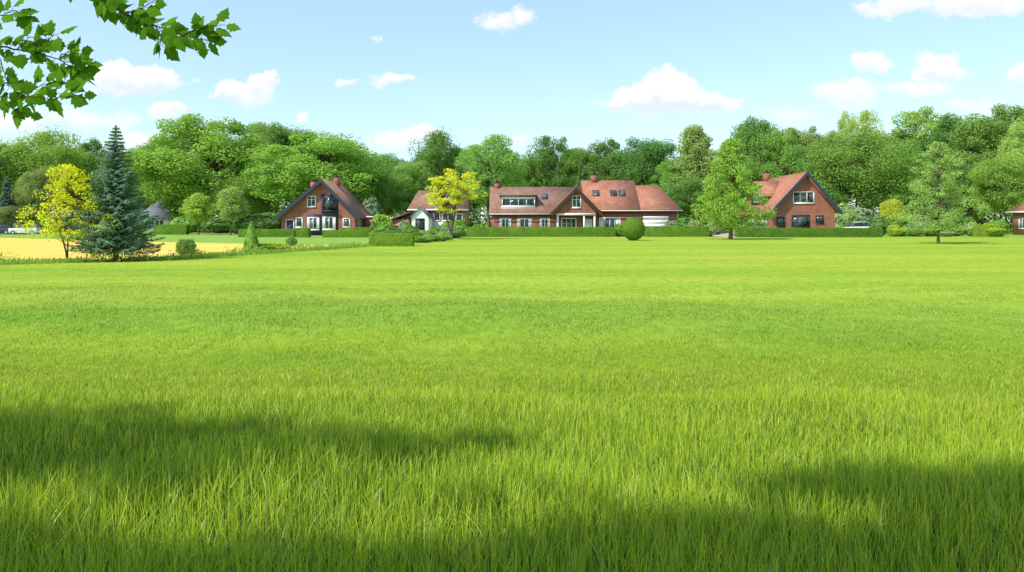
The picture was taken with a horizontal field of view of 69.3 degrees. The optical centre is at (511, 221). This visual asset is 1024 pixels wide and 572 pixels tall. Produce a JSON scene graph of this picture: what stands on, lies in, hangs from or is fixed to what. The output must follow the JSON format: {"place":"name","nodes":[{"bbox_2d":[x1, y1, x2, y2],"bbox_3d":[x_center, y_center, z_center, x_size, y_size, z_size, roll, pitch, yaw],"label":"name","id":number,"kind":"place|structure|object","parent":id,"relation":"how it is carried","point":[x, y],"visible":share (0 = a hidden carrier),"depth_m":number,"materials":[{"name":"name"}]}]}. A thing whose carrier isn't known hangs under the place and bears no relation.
{"place":"outdoors","nodes":[
{"label":"outdoors","id":0,"kind":"place"},
{"bbox_2d":[0,238,336,259],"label":"field","id":1,"kind":"structure","parent":0,"point":[34,248],"depth_m":54.43,"materials":[{"name":"yellow plant"}]},
{"bbox_2d":[176,238,196,252],"bbox_3d":[-20.242,1.508,46.007,1.388,0.984,1.351,0,0,-21],"label":"shrub","id":2,"kind":"object","parent":1,"relation":"on","point":[188,244],"visible":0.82,"depth_m":45.71,"materials":[{"name":"green plant"}]},
{"bbox_2d":[242,220,260,251],"bbox_3d":[-17.230,0.959,49.000,1.230,2.081,1.233,0,0,37],"label":"shrub","id":3,"kind":"object","parent":1,"relation":"on","point":[251,240],"visible":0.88,"depth_m":48.74,"materials":[{"name":"green plant"}]},
{"bbox_2d":[259,242,289,250],"bbox_3d":[-16.298,1.710,49.983,2.908,0.579,2.832,0,0,-24],"label":"shrub","id":4,"kind":"object","parent":1,"relation":"on","point":[273,246],"visible":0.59,"depth_m":49.39,"materials":[{"name":"green plant"}]},
{"bbox_2d":[0,222,1023,571],"bbox_3d":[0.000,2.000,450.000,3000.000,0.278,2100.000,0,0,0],"label":"ground","id":5,"kind":"structure","parent":0,"point":[226,272],"depth_m":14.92,"materials":[{"name":"green plant"}]},
{"bbox_2d":[0,175,17,223],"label":"spruce tree","id":6,"kind":"object","parent":5,"relation":"on","point":[5,200],"visible":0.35,"depth_m":124.66,"materials":[{"name":"green plant"}]},
{"bbox_2d":[0,205,28,223],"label":"shrub","id":7,"kind":"object","parent":5,"relation":"on","point":[7,216],"visible":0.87,"depth_m":122.15,"materials":[{"name":"green plant"}]},
{"bbox_2d":[0,141,38,209],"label":"woodland tree","id":8,"kind":"object","parent":5,"relation":"on","point":[4,145],"visible":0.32,"depth_m":146.76,"materials":[{"name":"green plant"}]},
{"bbox_2d":[8,224,41,233],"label":"parked car","id":9,"kind":"object","parent":5,"relation":"on","point":[16,230],"visible":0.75,"depth_m":113.23,"materials":[{"name":"paint"}]},
{"bbox_2d":[7,167,58,223],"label":"woodland tree","id":10,"kind":"object","parent":5,"relation":"on","point":[27,184],"visible":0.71,"depth_m":124.43,"materials":[{"name":"green plant"}]},
{"bbox_2d":[0,124,104,214],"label":"woodland tree","id":11,"kind":"object","parent":5,"relation":"on","point":[47,146],"visible":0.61,"depth_m":146.60,"materials":[{"name":"green plant"}]},
{"bbox_2d":[39,214,78,232],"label":"shrub","id":12,"kind":"object","parent":5,"relation":"on","point":[65,221],"visible":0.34,"depth_m":123.08,"materials":[{"name":"green plant"}]},
{"bbox_2d":[70,137,109,212],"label":"woodland tree","id":13,"kind":"object","parent":5,"relation":"on","point":[94,145],"visible":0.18,"depth_m":158.37,"materials":[{"name":"green plant"}]},
{"bbox_2d":[0,0,241,129],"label":"overhanging tree","id":14,"kind":"object","parent":5,"relation":"on","point":[79,72],"visible":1,"depth_m":3.45,"materials":[{"name":"green plant"}]},
{"bbox_2d":[87,147,154,215],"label":"woodland tree","id":15,"kind":"object","parent":5,"relation":"on","point":[91,181],"visible":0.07,"depth_m":147.38,"materials":[{"name":"green plant"}]},
{"bbox_2d":[125,140,191,207],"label":"woodland tree","id":16,"kind":"object","parent":5,"relation":"on","point":[146,147],"visible":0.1,"depth_m":143.23,"materials":[{"name":"green plant"}]},
{"bbox_2d":[141,201,175,231],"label":"house","id":17,"kind":"structure","parent":5,"relation":"on","point":[156,208],"depth_m":134.70,"materials":[{"name":"white paint"}]},
{"bbox_2d":[159,187,188,216],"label":"woodland tree","id":18,"kind":"object","parent":5,"relation":"on","point":[170,206],"visible":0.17,"depth_m":135.57,"materials":[{"name":"green plant"}]},
{"bbox_2d":[168,216,200,232],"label":"shrub","id":19,"kind":"object","parent":5,"relation":"on","point":[193,226],"visible":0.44,"depth_m":123.59,"materials":[{"name":"green plant"}]},
{"bbox_2d":[123,113,286,231],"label":"woodland tree","id":20,"kind":"object","parent":5,"relation":"on","point":[176,170],"visible":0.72,"depth_m":130.95,"materials":[{"name":"green plant"}]},
{"bbox_2d":[199,218,229,232],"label":"shrub","id":21,"kind":"object","parent":5,"relation":"on","point":[218,225],"visible":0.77,"depth_m":122.45,"materials":[{"name":"green plant"}]},
{"bbox_2d":[209,175,274,216],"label":"woodland tree","id":22,"kind":"object","parent":5,"relation":"on","point":[258,207],"visible":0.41,"depth_m":128.34,"materials":[{"name":"green plant"}]},
{"bbox_2d":[223,121,305,213],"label":"woodland tree","id":23,"kind":"object","parent":5,"relation":"on","point":[277,132],"visible":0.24,"depth_m":147.59,"materials":[{"name":"green plant"}]},
{"bbox_2d":[278,125,322,203],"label":"woodland tree","id":24,"kind":"object","parent":5,"relation":"on","point":[296,130],"visible":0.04,"depth_m":153.10,"materials":[{"name":"green plant"}]},
{"bbox_2d":[240,129,395,213],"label":"woodland tree","id":25,"kind":"object","parent":5,"relation":"on","point":[349,163],"visible":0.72,"depth_m":121.42,"materials":[{"name":"green plant"}]},
{"bbox_2d":[341,156,399,212],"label":"woodland tree","id":26,"kind":"object","parent":5,"relation":"on","point":[383,186],"visible":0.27,"depth_m":132.11,"materials":[{"name":"green plant"}]},
{"bbox_2d":[368,233,413,245],"bbox_3d":[-9.768,1.466,60.146,3.607,1.068,1.276,0,0,0],"label":"hedge","id":27,"kind":"object","parent":5,"relation":"on","point":[389,239],"visible":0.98,"depth_m":59.63,"materials":[{"name":"green plant"}]},
{"bbox_2d":[370,151,414,215],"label":"woodland tree","id":28,"kind":"object","parent":5,"relation":"on","point":[394,163],"visible":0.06,"depth_m":148.94,"materials":[{"name":"green plant"}]},
{"bbox_2d":[385,161,436,219],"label":"woodland tree","id":29,"kind":"object","parent":5,"relation":"on","point":[410,181],"visible":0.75,"depth_m":137.84,"materials":[{"name":"green plant"}]},
{"bbox_2d":[406,127,465,189],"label":"woodland tree","id":30,"kind":"object","parent":5,"relation":"on","point":[438,143],"visible":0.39,"depth_m":146.95,"materials":[{"name":"green plant"}]},
{"bbox_2d":[441,144,489,213],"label":"woodland tree","id":31,"kind":"object","parent":5,"relation":"on","point":[460,170],"visible":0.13,"depth_m":148.37,"materials":[{"name":"green plant"}]},
{"bbox_2d":[454,133,530,226],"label":"woodland tree","id":32,"kind":"object","parent":5,"relation":"on","point":[488,163],"visible":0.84,"depth_m":133.22,"materials":[{"name":"green plant"}]},
{"bbox_2d":[13,198,1012,230],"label":"undergrowth","id":33,"kind":"object","parent":5,"relation":"on","point":[475,217],"visible":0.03,"depth_m":148.88,"materials":[{"name":"green plant"}]},
{"bbox_2d":[498,160,543,186],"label":"woodland tree","id":34,"kind":"object","parent":5,"relation":"on","point":[530,168],"visible":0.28,"depth_m":148.03,"materials":[{"name":"green plant"}]},
{"bbox_2d":[464,227,614,236],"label":"hedge","id":35,"kind":"object","parent":5,"relation":"on","point":[540,232],"visible":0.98,"depth_m":96.02,"materials":[{"name":"green plant"}]},
{"bbox_2d":[522,135,575,186],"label":"woodland tree","id":36,"kind":"object","parent":5,"relation":"on","point":[543,160],"visible":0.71,"depth_m":147.81,"materials":[{"name":"green plant"}]},
{"bbox_2d":[556,147,604,186],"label":"woodland tree","id":37,"kind":"object","parent":5,"relation":"on","point":[574,161],"visible":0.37,"depth_m":149.75,"materials":[{"name":"green plant"}]},
{"bbox_2d":[575,155,587,186],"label":"spruce tree","id":38,"kind":"object","parent":5,"relation":"on","point":[582,172],"visible":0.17,"depth_m":131.74,"materials":[{"name":"green plant"}]},
{"bbox_2d":[573,137,636,182],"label":"woodland tree","id":39,"kind":"object","parent":5,"relation":"on","point":[607,159],"visible":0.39,"depth_m":149.88,"materials":[{"name":"green plant"}]},
{"bbox_2d":[622,217,644,239],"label":"topiary bush","id":40,"kind":"object","parent":5,"relation":"on","point":[635,231],"visible":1,"depth_m":77.23,"materials":[{"name":"green plant"}]},
{"bbox_2d":[609,136,684,185],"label":"woodland tree","id":41,"kind":"object","parent":5,"relation":"on","point":[653,153],"visible":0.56,"depth_m":146.28,"materials":[{"name":"green plant"}]},
{"bbox_2d":[648,160,691,219],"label":"woodland tree","id":42,"kind":"object","parent":5,"relation":"on","point":[663,171],"visible":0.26,"depth_m":140.86,"materials":[{"name":"green plant"}]},
{"bbox_2d":[644,226,709,236],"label":"hedge","id":43,"kind":"object","parent":5,"relation":"on","point":[677,231],"visible":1,"depth_m":96.51,"materials":[{"name":"green plant"}]},
{"bbox_2d":[672,216,694,225],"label":"shrub","id":44,"kind":"object","parent":5,"relation":"on","point":[680,221],"visible":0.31,"depth_m":100.02,"materials":[{"name":"green plant"}]},
{"bbox_2d":[658,123,718,225],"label":"woodland tree","id":45,"kind":"object","parent":5,"relation":"on","point":[693,151],"visible":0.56,"depth_m":140.06,"materials":[{"name":"green plant"}]},
{"bbox_2d":[659,176,723,220],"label":"woodland tree","id":46,"kind":"object","parent":5,"relation":"on","point":[692,189],"visible":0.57,"depth_m":125.83,"materials":[{"name":"green plant"}]},
{"bbox_2d":[693,157,755,205],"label":"woodland tree","id":47,"kind":"object","parent":5,"relation":"on","point":[704,168],"visible":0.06,"depth_m":137.28,"materials":[{"name":"green plant"}]},
{"bbox_2d":[689,137,777,239],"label":"garden tree","id":48,"kind":"object","parent":5,"relation":"on","point":[728,159],"visible":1,"depth_m":81.05,"materials":[{"name":"green plant"}]},
{"bbox_2d":[723,115,795,195],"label":"woodland tree","id":49,"kind":"object","parent":5,"relation":"on","point":[749,134],"visible":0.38,"depth_m":151.88,"materials":[{"name":"green plant"}]},
{"bbox_2d":[749,128,817,182],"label":"woodland tree","id":50,"kind":"object","parent":5,"relation":"on","point":[786,158],"visible":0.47,"depth_m":148.13,"materials":[{"name":"green plant"}]},
{"bbox_2d":[780,125,824,174],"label":"woodland tree","id":51,"kind":"object","parent":5,"relation":"on","point":[804,139],"visible":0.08,"depth_m":166.25,"materials":[{"name":"green plant"}]},
{"bbox_2d":[736,227,882,236],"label":"hedge","id":52,"kind":"object","parent":5,"relation":"on","point":[811,232],"visible":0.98,"depth_m":94.02,"materials":[{"name":"green plant"}]},
{"bbox_2d":[799,130,854,203],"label":"woodland tree","id":53,"kind":"object","parent":5,"relation":"on","point":[829,138],"visible":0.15,"depth_m":148.73,"materials":[{"name":"green plant"}]},
{"bbox_2d":[815,176,857,206],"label":"woodland tree","id":54,"kind":"object","parent":5,"relation":"on","point":[833,194],"visible":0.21,"depth_m":126.62,"materials":[{"name":"green plant"}]},
{"bbox_2d":[831,109,885,205],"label":"woodland tree","id":55,"kind":"object","parent":5,"relation":"on","point":[865,120],"visible":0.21,"depth_m":170.76,"materials":[{"name":"green plant"}]},
{"bbox_2d":[806,126,926,214],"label":"woodland tree","id":56,"kind":"object","parent":5,"relation":"on","point":[861,182],"visible":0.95,"depth_m":123.79,"materials":[{"name":"green plant"}]},
{"bbox_2d":[883,138,940,212],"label":"woodland tree","id":57,"kind":"object","parent":5,"relation":"on","point":[918,156],"visible":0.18,"depth_m":147.36,"materials":[{"name":"green plant"}]},
{"bbox_2d":[875,105,971,214],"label":"woodland tree","id":58,"kind":"object","parent":5,"relation":"on","point":[929,123],"visible":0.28,"depth_m":158.47,"materials":[{"name":"green plant"}]},
{"bbox_2d":[885,141,996,243],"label":"garden tree","id":59,"kind":"object","parent":5,"relation":"on","point":[927,194],"visible":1,"depth_m":66.27,"materials":[{"name":"green plant"}]},
{"bbox_2d":[915,112,984,210],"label":"woodland tree","id":60,"kind":"object","parent":5,"relation":"on","point":[947,124],"visible":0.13,"depth_m":149.57,"materials":[{"name":"green plant"}]},
{"bbox_2d":[926,161,992,224],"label":"woodland tree","id":61,"kind":"object","parent":5,"relation":"on","point":[962,180],"visible":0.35,"depth_m":128.91,"materials":[{"name":"green plant"}]},
{"bbox_2d":[937,113,1017,223],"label":"woodland tree","id":62,"kind":"object","parent":5,"relation":"on","point":[977,146],"visible":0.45,"depth_m":139.64,"materials":[{"name":"green plant"}]},
{"bbox_2d":[986,103,1023,215],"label":"woodland tree","id":63,"kind":"object","parent":5,"relation":"on","point":[1005,115],"visible":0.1,"depth_m":149.03,"materials":[{"name":"green plant"}]},
{"bbox_2d":[996,117,1023,206],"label":"woodland tree","id":64,"kind":"object","parent":5,"relation":"on","point":[1014,146],"visible":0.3,"depth_m":129.70,"materials":[{"name":"green plant"}]},
{"bbox_2d":[0,0,1023,149],"bbox_3d":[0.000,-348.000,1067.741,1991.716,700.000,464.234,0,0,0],"label":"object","id":65,"kind":"structure","parent":0,"point":[667,87],"depth_m":1174.39,"materials":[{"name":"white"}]},
{"bbox_2d":[0,234,1023,264],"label":"lawn","id":66,"kind":"structure","parent":0,"point":[235,238],"depth_m":86.59,"materials":[{"name":"green plant"}]},
{"bbox_2d":[14,163,119,260],"bbox_3d":[-21.878,-0.396,36.551,4.293,4.998,4.042,0,0,-41],"label":"golden tree","id":67,"kind":"object","parent":66,"relation":"on","point":[60,193],"visible":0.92,"depth_m":36.27,"materials":[{"name":"yellow plant"}]},
{"bbox_2d":[65,125,165,260],"bbox_3d":[-20.156,-1.429,37.972,4.649,7.058,4.835,0,0,0],"label":"spruce tree","id":68,"kind":"object","parent":66,"relation":"on","point":[118,198],"visible":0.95,"depth_m":37.32,"materials":[{"name":"green plant"}]},
{"bbox_2d":[153,224,189,234],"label":"hedge","id":69,"kind":"object","parent":66,"relation":"on","point":[170,229],"visible":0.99,"depth_m":112.02,"materials":[{"name":"green plant"}]},
{"bbox_2d":[0,242,375,264],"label":"weeds","id":70,"kind":"object","parent":66,"relation":"on","point":[234,251],"visible":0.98,"depth_m":39.69,"materials":[{"name":"green plant"}]},
{"bbox_2d":[179,192,216,234],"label":"garden tree","id":71,"kind":"object","parent":66,"relation":"on","point":[196,214],"visible":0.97,"depth_m":111.20,"materials":[{"name":"green plant"}]},
{"bbox_2d":[211,186,251,234],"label":"garden tree","id":72,"kind":"object","parent":66,"relation":"on","point":[229,210],"visible":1,"depth_m":107.23,"materials":[{"name":"green plant"}]},
{"bbox_2d":[233,214,272,232],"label":"shrub","id":73,"kind":"object","parent":66,"relation":"on","point":[243,224],"visible":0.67,"depth_m":108.60,"materials":[{"name":"green plant"}]},
{"bbox_2d":[248,212,281,228],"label":"shrub","id":74,"kind":"object","parent":66,"relation":"on","point":[277,224],"visible":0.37,"depth_m":110.52,"materials":[{"name":"green plant"}]},
{"bbox_2d":[238,229,295,236],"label":"hedge","id":75,"kind":"object","parent":66,"relation":"on","point":[273,232],"visible":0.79,"depth_m":94.03,"materials":[{"name":"green plant"}]},
{"bbox_2d":[296,228,310,236],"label":"hedge","id":76,"kind":"object","parent":66,"relation":"on","point":[303,232],"visible":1,"depth_m":92.03,"materials":[{"name":"green plant"}]},
{"bbox_2d":[273,174,389,235],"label":"house","id":77,"kind":"structure","parent":66,"relation":"on","point":[318,206],"depth_m":105.00,"materials":[{"name":"red brick"}]},
{"bbox_2d":[307,217,318,229],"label":"window","id":78,"kind":"structure","parent":77,"relation":"in","point":[312,222],"depth_m":104.95,"materials":[{"name":"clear glass"}]},
{"bbox_2d":[323,217,335,229],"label":"window","id":79,"kind":"structure","parent":77,"relation":"in","point":[329,223],"depth_m":104.95,"materials":[{"name":"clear glass"}]},
{"bbox_2d":[323,194,336,210],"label":"window","id":80,"kind":"structure","parent":77,"relation":"in","point":[327,198],"depth_m":104.95,"materials":[{"name":"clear glass"}]},
{"bbox_2d":[322,230,370,237],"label":"hedge","id":81,"kind":"object","parent":66,"relation":"on","point":[345,233],"visible":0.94,"depth_m":92.01,"materials":[{"name":"green plant"}]},
{"bbox_2d":[363,196,383,215],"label":"shrub","id":82,"kind":"object","parent":66,"relation":"on","point":[371,206],"visible":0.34,"depth_m":117.07,"materials":[{"name":"green plant"}]},
{"bbox_2d":[370,214,392,226],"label":"shrub","id":83,"kind":"object","parent":66,"relation":"on","point":[379,219],"visible":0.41,"depth_m":109.11,"materials":[{"name":"green plant"}]},
{"bbox_2d":[391,190,471,230],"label":"house","id":84,"kind":"structure","parent":66,"relation":"on","point":[424,216],"depth_m":119.96,"materials":[{"name":"white brick"}]},
{"bbox_2d":[421,168,488,239],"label":"golden tree","id":85,"kind":"object","parent":66,"relation":"on","point":[452,180],"visible":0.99,"depth_m":81.50,"materials":[{"name":"yellow plant"}]},
{"bbox_2d":[835,202,858,227],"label":"shrub","id":86,"kind":"object","parent":66,"relation":"on","point":[848,216],"visible":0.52,"depth_m":116.69,"materials":[{"name":"green plant"}]},
{"bbox_2d":[841,222,868,227],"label":"parked car","id":87,"kind":"object","parent":66,"relation":"on","point":[858,225],"visible":0.13,"depth_m":105.24,"materials":[{"name":"paint"}]},
{"bbox_2d":[851,206,876,221],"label":"shrub","id":88,"kind":"object","parent":66,"relation":"on","point":[864,214],"visible":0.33,"depth_m":118.76,"materials":[{"name":"green plant"}]},
{"bbox_2d":[867,215,891,235],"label":"shrub","id":89,"kind":"object","parent":66,"relation":"on","point":[880,222],"visible":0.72,"depth_m":103.25,"materials":[{"name":"green plant"}]},
{"bbox_2d":[879,198,905,232],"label":"garden tree","id":90,"kind":"object","parent":66,"relation":"on","point":[892,206],"visible":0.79,"depth_m":111.34,"materials":[{"name":"yellow plant"}]},
{"bbox_2d":[886,224,901,236],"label":"shrub","id":91,"kind":"object","parent":66,"relation":"on","point":[896,230],"visible":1,"depth_m":97.59,"materials":[{"name":"green plant"}]},
{"bbox_2d":[903,228,928,235],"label":"shrub","id":92,"kind":"object","parent":66,"relation":"on","point":[915,232],"visible":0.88,"depth_m":98.12,"materials":[{"name":"green plant"}]},
{"bbox_2d":[945,224,967,235],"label":"shrub","id":93,"kind":"object","parent":66,"relation":"on","point":[958,232],"visible":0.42,"depth_m":100.05,"materials":[{"name":"green plant"}]},
{"bbox_2d":[972,225,1003,236],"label":"hedge","id":94,"kind":"object","parent":66,"relation":"on","point":[980,231],"visible":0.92,"depth_m":96.03,"materials":[{"name":"green plant"}]},
{"bbox_2d":[981,223,1005,234],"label":"shrub","id":95,"kind":"object","parent":66,"relation":"on","point":[998,230],"visible":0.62,"depth_m":95.75,"materials":[{"name":"green plant"}]},
{"bbox_2d":[965,152,1023,221],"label":"woodland tree","id":96,"kind":"object","parent":66,"relation":"on","point":[991,176],"visible":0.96,"depth_m":116.61,"materials":[{"name":"green plant"}]},
{"bbox_2d":[987,218,1009,233],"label":"shrub","id":97,"kind":"object","parent":66,"relation":"on","point":[1005,224],"visible":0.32,"depth_m":107.00,"materials":[{"name":"green plant"}]},
{"bbox_2d":[489,172,682,226],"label":"house","id":98,"kind":"structure","parent":0,"point":[593,202],"depth_m":105.20,"materials":[{"name":"red brick"}]},
{"bbox_2d":[501,198,534,206],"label":"window","id":99,"kind":"structure","parent":98,"relation":"in","point":[506,202],"depth_m":105.47,"materials":[{"name":"clear glass"}]},
{"bbox_2d":[517,218,531,226],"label":"window","id":100,"kind":"structure","parent":98,"relation":"in","point":[521,222],"depth_m":104.95,"materials":[{"name":"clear glass"}]},
{"bbox_2d":[561,218,575,226],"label":"window","id":101,"kind":"structure","parent":98,"relation":"in","point":[565,222],"depth_m":104.98,"materials":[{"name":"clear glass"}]},
{"bbox_2d":[599,217,620,226],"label":"window","id":102,"kind":"structure","parent":98,"relation":"in","point":[603,221],"depth_m":104.98,"materials":[{"name":"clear glass"}]},
{"bbox_2d":[643,216,667,225],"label":"garage door","id":103,"kind":"structure","parent":98,"relation":"in","point":[647,220],"depth_m":104.93,"materials":[{"name":"white paint"}]},
{"bbox_2d":[734,170,842,227],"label":"house","id":104,"kind":"structure","parent":0,"point":[801,200],"depth_m":105.00,"materials":[{"name":"red brick"}]},
{"bbox_2d":[791,215,809,227],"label":"window","id":105,"kind":"structure","parent":104,"relation":"in","point":[797,221],"depth_m":104.98,"materials":[{"name":"clear glass"}]},
{"bbox_2d":[792,192,814,203],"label":"window","id":106,"kind":"structure","parent":104,"relation":"in","point":[798,197],"depth_m":104.98,"materials":[{"name":"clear glass"}]},
{"bbox_2d":[1005,203,1023,234],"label":"house","id":107,"kind":"structure","parent":0,"point":[1018,219],"depth_m":109.71,"materials":[{"name":"orange brick"}]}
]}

